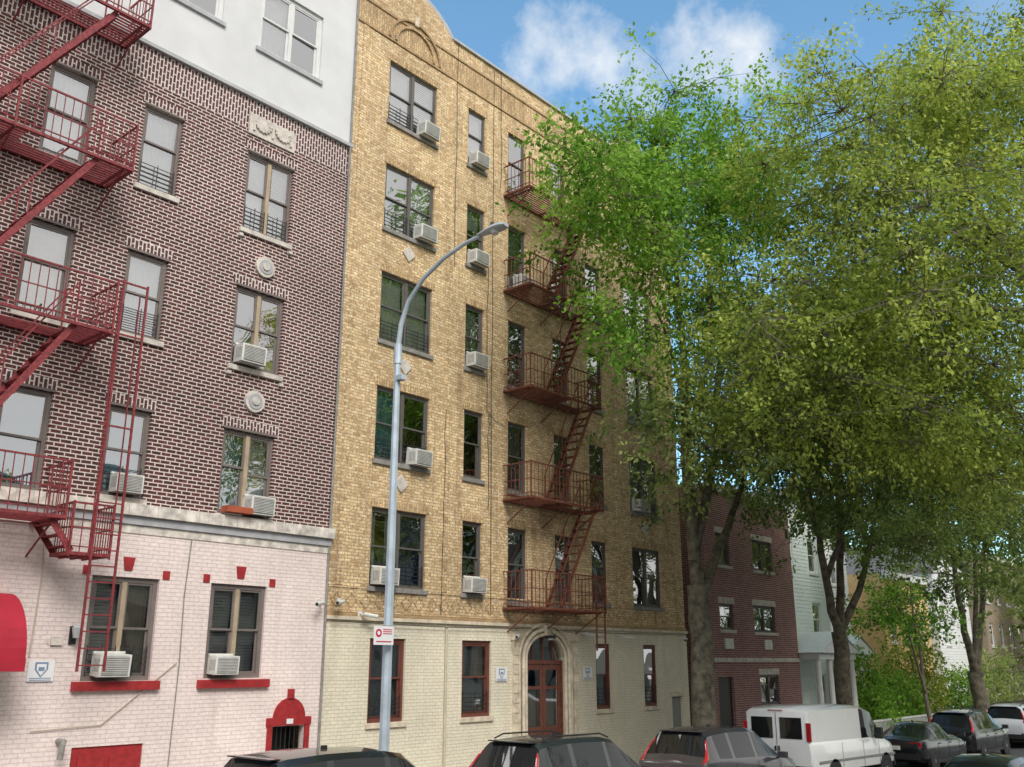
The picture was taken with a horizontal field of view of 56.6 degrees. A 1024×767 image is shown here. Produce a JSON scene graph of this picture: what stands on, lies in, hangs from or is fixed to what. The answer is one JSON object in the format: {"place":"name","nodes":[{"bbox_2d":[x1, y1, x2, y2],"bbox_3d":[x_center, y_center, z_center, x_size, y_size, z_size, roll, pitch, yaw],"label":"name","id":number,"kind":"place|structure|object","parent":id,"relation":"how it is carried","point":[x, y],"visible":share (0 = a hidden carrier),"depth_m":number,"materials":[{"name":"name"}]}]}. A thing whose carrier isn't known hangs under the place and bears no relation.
{"place":"outdoors","nodes":[
{"label":"outdoors","id":0,"kind":"place"},
{"bbox_2d":[430,0,1023,558],"label":"sky","id":1,"kind":"structure","parent":0,"point":[563,51],"materials":[{"name":"blue"}]},
{"bbox_2d":[893,741,1023,766],"bbox_3d":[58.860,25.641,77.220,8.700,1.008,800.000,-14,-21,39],"label":"road","id":2,"kind":"structure","parent":0,"point":[1016,748],"depth_m":36.95,"materials":[{"name":"grey asphalt"}]},
{"bbox_2d":[224,745,415,766],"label":"parked suv","id":3,"kind":"object","parent":2,"relation":"on","point":[323,756],"visible":1,"depth_m":13.58,"materials":[{"name":"paint"}]},
{"bbox_2d":[469,730,653,766],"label":"parked suv","id":4,"kind":"object","parent":2,"relation":"on","point":[555,749],"visible":1,"depth_m":17.32,"materials":[{"name":"paint"}]},
{"bbox_2d":[639,724,795,766],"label":"parked suv","id":5,"kind":"object","parent":2,"relation":"on","point":[708,745],"visible":0.98,"depth_m":21.34,"materials":[{"name":"paint"}]},
{"bbox_2d":[743,703,895,766],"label":"parked van","id":6,"kind":"object","parent":2,"relation":"on","point":[821,735],"visible":0.88,"depth_m":25.04,"materials":[{"name":"paint"}]},
{"bbox_2d":[883,720,966,766],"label":"parked car","id":7,"kind":"object","parent":2,"relation":"on","point":[932,744],"visible":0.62,"depth_m":30.92,"materials":[{"name":"paint"}]},
{"bbox_2d":[929,707,1009,754],"bbox_3d":[17.259,13.208,35.990,2.340,1.802,4.645,-14,-21,39],"label":"parked suv","id":8,"kind":"object","parent":2,"relation":"on","point":[984,731],"visible":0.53,"depth_m":34.80,"materials":[{"name":"paint"}]},
{"bbox_2d":[944,752,1023,766],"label":"parked car","id":9,"kind":"object","parent":2,"relation":"on","point":[983,759],"visible":1,"depth_m":17.28,"materials":[{"name":"paint"}]},
{"bbox_2d":[986,702,1023,741],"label":"parked suv","id":10,"kind":"object","parent":2,"relation":"on","point":[1011,715],"visible":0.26,"depth_m":39.54,"materials":[{"name":"paint"}]},
{"bbox_3d":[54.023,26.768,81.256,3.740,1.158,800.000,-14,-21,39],"label":"pavement","id":11,"kind":"structure","parent":0,"visible":0},
{"bbox_2d":[873,713,933,731],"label":"white picket fence","id":12,"kind":"object","parent":11,"relation":"on","point":[919,717],"visible":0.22,"depth_m":40.30,"materials":[{"name":"white wood"}]},
{"bbox_2d":[845,555,971,721],"bbox_3d":[15.796,10.835,38.143,4.961,7.658,5.189,-4,-17,13],"label":"young street tree","id":13,"kind":"object","parent":11,"relation":"on","point":[905,619],"visible":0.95,"depth_m":37.99,"materials":[{"name":"green plant"}]},
{"bbox_2d":[963,700,1023,708],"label":"iron fence","id":14,"kind":"object","parent":11,"relation":"on","point":[969,707],"visible":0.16,"depth_m":52.35,"materials":[{"name":"black metal"}]},
{"bbox_3d":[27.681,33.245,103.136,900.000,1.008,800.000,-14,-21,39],"label":"ground","id":15,"kind":"structure","parent":0,"visible":0},
{"bbox_2d":[0,0,356,766],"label":"walls","id":16,"kind":"structure","parent":15,"relation":"on","point":[190,386],"depth_m":19.23,"materials":[{"name":"red brick"}]},
{"bbox_2d":[0,593,26,671],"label":"entrance awning","id":17,"kind":"object","parent":16,"relation":"attached to","point":[13,636],"visible":1,"depth_m":14.94,"materials":[{"name":"red fabric"}]},
{"bbox_2d":[26,660,54,681],"bbox_3d":[-7.925,4.835,16.008,0.024,0.340,0.440,-14,-21,39],"label":"building sign","id":18,"kind":"object","parent":16,"relation":"attached to","point":[40,670],"visible":1,"depth_m":16.00,"materials":[{"name":"white metal"}]},
{"bbox_2d":[47,637,62,644],"bbox_3d":[-7.819,4.404,16.280,0.040,0.140,0.250,-14,-21,39],"label":"intercom panel","id":19,"kind":"object","parent":16,"relation":"attached to","point":[56,640],"visible":1,"depth_m":16.27,"materials":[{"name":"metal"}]},
{"bbox_2d":[68,625,80,643],"bbox_3d":[-7.546,4.341,16.458,0.253,0.320,0.166,-14,-21,39],"label":"wall lantern","id":20,"kind":"object","parent":16,"relation":"attached to","point":[74,632],"depth_m":16.44,"materials":[{"name":"black plastic"}]},
{"bbox_2d":[0,0,154,671],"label":"fire escape","id":21,"kind":"object","parent":16,"relation":"attached to","point":[79,333],"visible":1,"depth_m":16.83,"materials":[{"name":"red paint"}]},
{"bbox_2d":[0,0,321,766],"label":"window frames","id":22,"kind":"structure","parent":16,"relation":"attached to","point":[126,755],"depth_m":18.92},
{"bbox_2d":[89,651,131,677],"bbox_3d":[-7.084,4.966,16.823,0.355,0.428,0.609,-9,-18,41],"label":"window air conditioner","id":23,"kind":"object","parent":22,"relation":"in","point":[118,664],"depth_m":16.70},
{"bbox_2d":[108,471,144,494],"bbox_3d":[-7.169,1.853,17.712,0.323,0.389,0.554,-12,-20,41],"label":"window air conditioner","id":24,"kind":"object","parent":22,"relation":"in","point":[135,484],"depth_m":17.61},
{"bbox_2d":[0,0,286,672],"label":"curtains and blinds","id":25,"kind":"object","parent":22,"relation":"attached to","point":[21,414],"visible":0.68,"depth_m":18.74,"materials":[{"name":"white fabric"}]},
{"bbox_2d":[206,654,239,674],"bbox_3d":[-5.603,5.458,18.486,0.324,0.390,0.555,-10,-19,40],"label":"window air conditioner","id":26,"kind":"object","parent":22,"relation":"in","point":[222,664],"depth_m":18.36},
{"bbox_2d":[233,342,266,367],"bbox_3d":[-5.582,-0.615,20.309,0.366,0.441,0.627,-10,-19,42],"label":"window air conditioner","id":27,"kind":"object","parent":22,"relation":"in","point":[250,355],"depth_m":20.16,"materials":[{"name":"white metal"}]},
{"bbox_2d":[242,494,275,516],"bbox_3d":[-5.255,2.537,19.785,0.359,0.432,0.615,-10,-19,40],"label":"window air conditioner","id":28,"kind":"object","parent":22,"relation":"in","point":[262,506],"depth_m":19.65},
{"bbox_2d":[0,0,353,766],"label":"trim","id":29,"kind":"structure","parent":16,"relation":"attached to","point":[142,516],"depth_m":19.14,"materials":[{"name":"stone"}]},
{"bbox_2d":[315,599,324,605],"bbox_3d":[-4.106,4.702,20.400,0.203,0.174,0.491,2,-17,-8],"label":"security camera","id":30,"kind":"object","parent":16,"relation":"attached to","point":[319,602],"visible":1,"depth_m":20.32,"materials":[{"name":"white plastic"}]},
{"bbox_2d":[379,222,508,750],"bbox_3d":[-1.213,2.390,16.731,2.939,10.741,0.277,-14,-21,39],"label":"street lamp","id":31,"kind":"object","parent":15,"relation":"on","point":[493,228],"visible":0.95,"depth_m":17.48,"materials":[{"name":"grey metal"}]},
{"bbox_2d":[373,626,397,644],"bbox_3d":[-2.226,4.432,16.730,0.037,0.320,0.560,-13,-21,38],"label":"parking sign","id":32,"kind":"object","parent":31,"relation":"attached to","point":[384,635],"visible":1,"depth_m":16.68,"materials":[{"name":"white metal"}]},
{"bbox_2d":[290,0,690,766],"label":"walls","id":33,"kind":"structure","parent":15,"relation":"on","point":[630,726],"depth_m":25.98,"materials":[{"name":"beige brick"}]},
{"bbox_2d":[496,667,506,680],"bbox_3d":[-0.264,7.474,24.449,0.024,0.340,0.440,-14,-21,39],"label":"building sign","id":34,"kind":"object","parent":33,"relation":"attached to","point":[501,673],"visible":1,"depth_m":24.44,"materials":[{"name":"white metal"}]},
{"bbox_2d":[317,0,687,766],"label":"trim","id":35,"kind":"structure","parent":33,"relation":"attached to","point":[521,686],"depth_m":25.12,"materials":[{"name":"stone"}]},
{"bbox_2d":[336,598,345,604],"bbox_3d":[-3.746,4.770,20.813,0.203,0.174,0.491,2,-17,-8],"label":"security camera","id":36,"kind":"object","parent":35,"relation":"attached to","point":[339,601],"visible":1,"depth_m":20.73,"materials":[{"name":"white plastic"}]},
{"bbox_2d":[357,611,378,618],"bbox_3d":[-3.233,5.177,21.311,0.491,0.174,0.203,0,-16,0],"label":"security camera","id":37,"kind":"object","parent":35,"relation":"attached to","point":[366,614],"visible":1,"depth_m":21.29,"materials":[{"name":"white plastic"}]},
{"bbox_2d":[543,635,555,639],"bbox_3d":[1.022,6.931,25.929,0.290,0.125,0.200,-14,-21,39],"label":"entrance light","id":38,"kind":"object","parent":35,"relation":"attached to","point":[550,637],"visible":1,"depth_m":25.85,"materials":[{"name":"black metal"}]},
{"bbox_2d":[367,62,680,734],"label":"window frames","id":39,"kind":"structure","parent":33,"relation":"attached to","point":[542,666],"depth_m":25.79,"materials":[{"name":"metal"}]},
{"bbox_2d":[370,565,399,585],"bbox_3d":[-2.931,4.447,22.019,0.366,0.442,0.628,-11,-19,41],"label":"window air conditioner","id":40,"kind":"object","parent":39,"relation":"in","point":[378,575],"depth_m":21.82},
{"bbox_2d":[406,447,432,467],"bbox_3d":[-2.281,1.837,23.556,0.367,0.443,0.630,-8,-17,39],"label":"window air conditioner","id":41,"kind":"object","parent":39,"relation":"in","point":[417,457],"depth_m":23.39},
{"bbox_2d":[413,223,437,244],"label":"window air conditioner","id":42,"kind":"object","parent":39,"relation":"in","point":[425,234],"depth_m":25.11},
{"bbox_2d":[416,120,440,142],"bbox_3d":[-2.282,-6.930,26.124,0.361,0.435,0.619,-7,-17,39],"label":"window air conditioner","id":43,"kind":"object","parent":39,"relation":"in","point":[428,130],"depth_m":25.98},
{"bbox_2d":[462,575,486,593],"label":"window air conditioner","id":44,"kind":"object","parent":39,"relation":"in","point":[472,584],"depth_m":24.07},
{"bbox_2d":[465,351,488,370],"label":"window air conditioner","id":45,"kind":"object","parent":39,"relation":"in","point":[476,360],"depth_m":25.75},
{"bbox_2d":[467,248,489,268],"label":"window air conditioner","id":46,"kind":"object","parent":39,"relation":"in","point":[476,257],"depth_m":26.61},
{"bbox_2d":[469,150,489,170],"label":"window air conditioner","id":47,"kind":"object","parent":39,"relation":"in","point":[479,159],"depth_m":27.48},
{"bbox_2d":[369,69,655,726],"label":"curtains and blinds","id":48,"kind":"object","parent":39,"relation":"attached to","point":[391,299],"visible":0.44,"depth_m":25.57,"materials":[{"name":"white fabric"}]},
{"bbox_2d":[513,273,532,290],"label":"window air conditioner","id":49,"kind":"object","parent":39,"relation":"in","point":[515,278],"depth_m":27.97,"materials":[{"name":"white metal"}]},
{"bbox_2d":[631,498,649,512],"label":"window air conditioner","id":50,"kind":"object","parent":39,"relation":"in","point":[635,506],"depth_m":30.54,"materials":[{"name":"white metal"}]},
{"bbox_2d":[641,411,658,425],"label":"window air conditioner","id":51,"kind":"object","parent":39,"relation":"in","point":[649,424],"depth_m":32.00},
{"bbox_2d":[503,155,606,650],"bbox_3d":[1.204,0.451,27.560,1.035,14.030,3.305,-14,-21,39],"label":"fire escape","id":52,"kind":"object","parent":33,"relation":"attached to","point":[531,392],"visible":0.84,"depth_m":27.24,"materials":[{"name":"brown metal"}]},
{"bbox_2d":[583,667,591,678],"bbox_3d":[2.158,8.261,27.133,0.024,0.340,0.440,-14,-21,39],"label":"building sign","id":53,"kind":"object","parent":33,"relation":"attached to","point":[587,672],"visible":1,"depth_m":27.12,"materials":[{"name":"white metal"}]},
{"bbox_2d":[579,632,595,636],"bbox_3d":[2.169,7.170,27.225,0.491,0.174,0.203,0,-16,0],"label":"security camera","id":54,"kind":"object","parent":33,"relation":"attached to","point":[588,634],"visible":0.93,"depth_m":27.20,"materials":[{"name":"white plastic"}]},
{"bbox_2d":[619,634,634,639],"bbox_3d":[3.478,7.643,28.662,0.491,0.174,0.203,0,-16,0],"label":"security camera","id":55,"kind":"object","parent":33,"relation":"attached to","point":[627,637],"visible":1,"depth_m":28.65,"materials":[{"name":"white plastic"}]},
{"bbox_2d":[494,22,850,725],"bbox_3d":[4.993,-0.055,26.196,7.992,21.731,16.008,-14,-21,39],"label":"street tree","id":56,"kind":"object","parent":15,"relation":"on","point":[648,182],"visible":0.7,"depth_m":25.81,"materials":[{"name":"green plant"}]},
{"bbox_2d":[678,483,802,727],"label":"walls","id":57,"kind":"structure","parent":15,"relation":"on","point":[742,584],"depth_m":35.09,"materials":[{"name":"red brick"}]},
{"bbox_2d":[715,533,778,726],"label":"window frames","id":58,"kind":"structure","parent":57,"relation":"attached to","point":[725,702],"depth_m":34.66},
{"bbox_2d":[715,536,770,701],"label":"curtains and blinds","id":59,"kind":"object","parent":58,"relation":"attached to","point":[766,611],"visible":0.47,"depth_m":36.38,"materials":[{"name":"white fabric"}]},
{"bbox_2d":[702,480,799,705],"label":"trim","id":60,"kind":"structure","parent":57,"relation":"attached to","point":[729,644],"depth_m":35.39,"materials":[{"name":"stone"}]},
{"bbox_2d":[572,238,1023,705],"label":"street tree","id":61,"kind":"object","parent":15,"relation":"on","point":[838,509],"visible":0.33,"depth_m":26.73,"materials":[{"name":"green plant"}]},
{"bbox_2d":[753,488,860,703],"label":"walls","id":62,"kind":"structure","parent":15,"relation":"on","point":[810,640],"depth_m":41.00,"materials":[{"name":"white wood"}]},
{"bbox_2d":[806,539,827,702],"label":"window frames","id":63,"kind":"structure","parent":62,"relation":"attached to","point":[820,630],"depth_m":42.10,"materials":[{"name":"white wood"}]},
{"bbox_2d":[807,541,817,631],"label":"curtains and blinds","id":64,"kind":"object","parent":63,"relation":"attached to","point":[811,569],"visible":0.09,"depth_m":42.63,"materials":[{"name":"white fabric"}]},
{"bbox_2d":[791,534,858,706],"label":"trim","id":65,"kind":"structure","parent":62,"relation":"attached to","point":[819,657],"depth_m":37.87,"materials":[{"name":"paint"}]},
{"bbox_2d":[630,0,1023,542],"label":"street tree","id":66,"kind":"object","parent":15,"relation":"on","point":[857,323],"visible":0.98,"depth_m":21.95,"materials":[{"name":"green plant"}]},
{"bbox_2d":[823,514,875,675],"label":"walls","id":67,"kind":"structure","parent":15,"relation":"on","point":[863,643],"depth_m":48.47,"materials":[{"name":"white wood"}]},
{"bbox_2d":[829,555,836,584],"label":"window frames","id":68,"kind":"structure","parent":67,"relation":"attached to","point":[835,583],"depth_m":49.25,"materials":[{"name":"white wood"}]},
{"bbox_2d":[829,557,833,582],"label":"curtains and blinds","id":69,"kind":"object","parent":68,"relation":"attached to","point":[832,577],"visible":0.02,"depth_m":49.17,"materials":[{"name":"white fabric"}]},
{"bbox_2d":[824,544,870,684],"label":"trim","id":70,"kind":"structure","parent":67,"relation":"attached to","point":[833,585],"depth_m":45.79,"materials":[{"name":"concrete"}]},
{"bbox_2d":[824,638,905,721],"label":"shrub","id":71,"kind":"object","parent":15,"relation":"on","point":[872,678],"visible":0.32,"depth_m":41.68,"materials":[{"name":"green plant"}]},
{"bbox_2d":[857,681,902,730],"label":"shrub","id":72,"kind":"object","parent":15,"relation":"on","point":[877,701],"visible":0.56,"depth_m":40.13,"materials":[{"name":"green plant"}]},
{"bbox_2d":[847,573,937,720],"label":"walls","id":73,"kind":"structure","parent":15,"relation":"on","point":[852,581],"depth_m":51.04,"materials":[{"name":"orange paint"}]},
{"bbox_2d":[879,570,933,702],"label":"trim","id":74,"kind":"structure","parent":73,"relation":"attached to","point":[922,583],"depth_m":53.13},
{"bbox_2d":[889,614,931,701],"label":"window frames","id":75,"kind":"structure","parent":73,"relation":"attached to","point":[911,638],"depth_m":51.22,"materials":[{"name":"white"}]},
{"bbox_2d":[877,667,933,720],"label":"shrub","id":76,"kind":"object","parent":15,"relation":"on","point":[906,703],"visible":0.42,"depth_m":44.30,"materials":[{"name":"green plant"}]},
{"bbox_2d":[845,545,971,710],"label":"house","id":77,"kind":"structure","parent":15,"relation":"on","point":[953,651],"depth_m":58.35,"materials":[{"name":"white wood"}]},
{"bbox_2d":[933,570,971,703],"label":"trim","id":78,"kind":"structure","parent":77,"relation":"attached to","point":[952,637],"depth_m":58.18,"materials":[{"name":"white wood"}]},
{"bbox_2d":[941,578,963,695],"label":"window frames","id":79,"kind":"structure","parent":77,"relation":"attached to","point":[948,643],"depth_m":57.75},
{"bbox_2d":[939,574,969,691],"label":"window glass","id":80,"kind":"object","parent":77,"relation":"in","point":[946,621],"visible":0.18,"depth_m":57.96,"materials":[{"name":"black glass"}]},
{"bbox_2d":[876,619,953,720],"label":"shrub","id":81,"kind":"object","parent":15,"relation":"on","point":[895,664],"visible":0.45,"depth_m":47.46,"materials":[{"name":"green plant"}]},
{"bbox_2d":[823,382,1023,711],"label":"street tree","id":82,"kind":"object","parent":15,"relation":"on","point":[979,693],"visible":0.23,"depth_m":42.31,"materials":[{"name":"green plant"}]},
{"bbox_2d":[931,661,996,708],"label":"shrub","id":83,"kind":"object","parent":15,"relation":"on","point":[960,697],"visible":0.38,"depth_m":50.17,"materials":[{"name":"green plant"}]},
{"bbox_2d":[963,558,1023,703],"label":"walls","id":84,"kind":"structure","parent":15,"relation":"on","point":[995,619],"depth_m":64.30,"materials":[{"name":"brick"}]},
{"bbox_2d":[978,551,1023,694],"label":"trim","id":85,"kind":"structure","parent":84,"relation":"attached to","point":[1000,605],"depth_m":65.52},
{"bbox_2d":[986,582,1022,693],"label":"window frames","id":86,"kind":"structure","parent":84,"relation":"attached to","point":[1003,637],"depth_m":64.77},
{"bbox_2d":[986,588,1021,691],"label":"window glass","id":87,"kind":"object","parent":86,"relation":"in","point":[990,627],"visible":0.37,"depth_m":64.61,"materials":[{"name":"black glass"}]},
{"bbox_2d":[967,644,1023,703],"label":"shrub","id":88,"kind":"object","parent":15,"relation":"on","point":[998,674],"visible":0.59,"depth_m":55.45,"materials":[{"name":"green plant"}]},
{"bbox_2d":[999,544,1023,671],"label":"distant trees","id":89,"kind":"object","parent":15,"relation":"on","point":[1018,612],"visible":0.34,"depth_m":64.46,"materials":[{"name":"green plant"}]}
]}

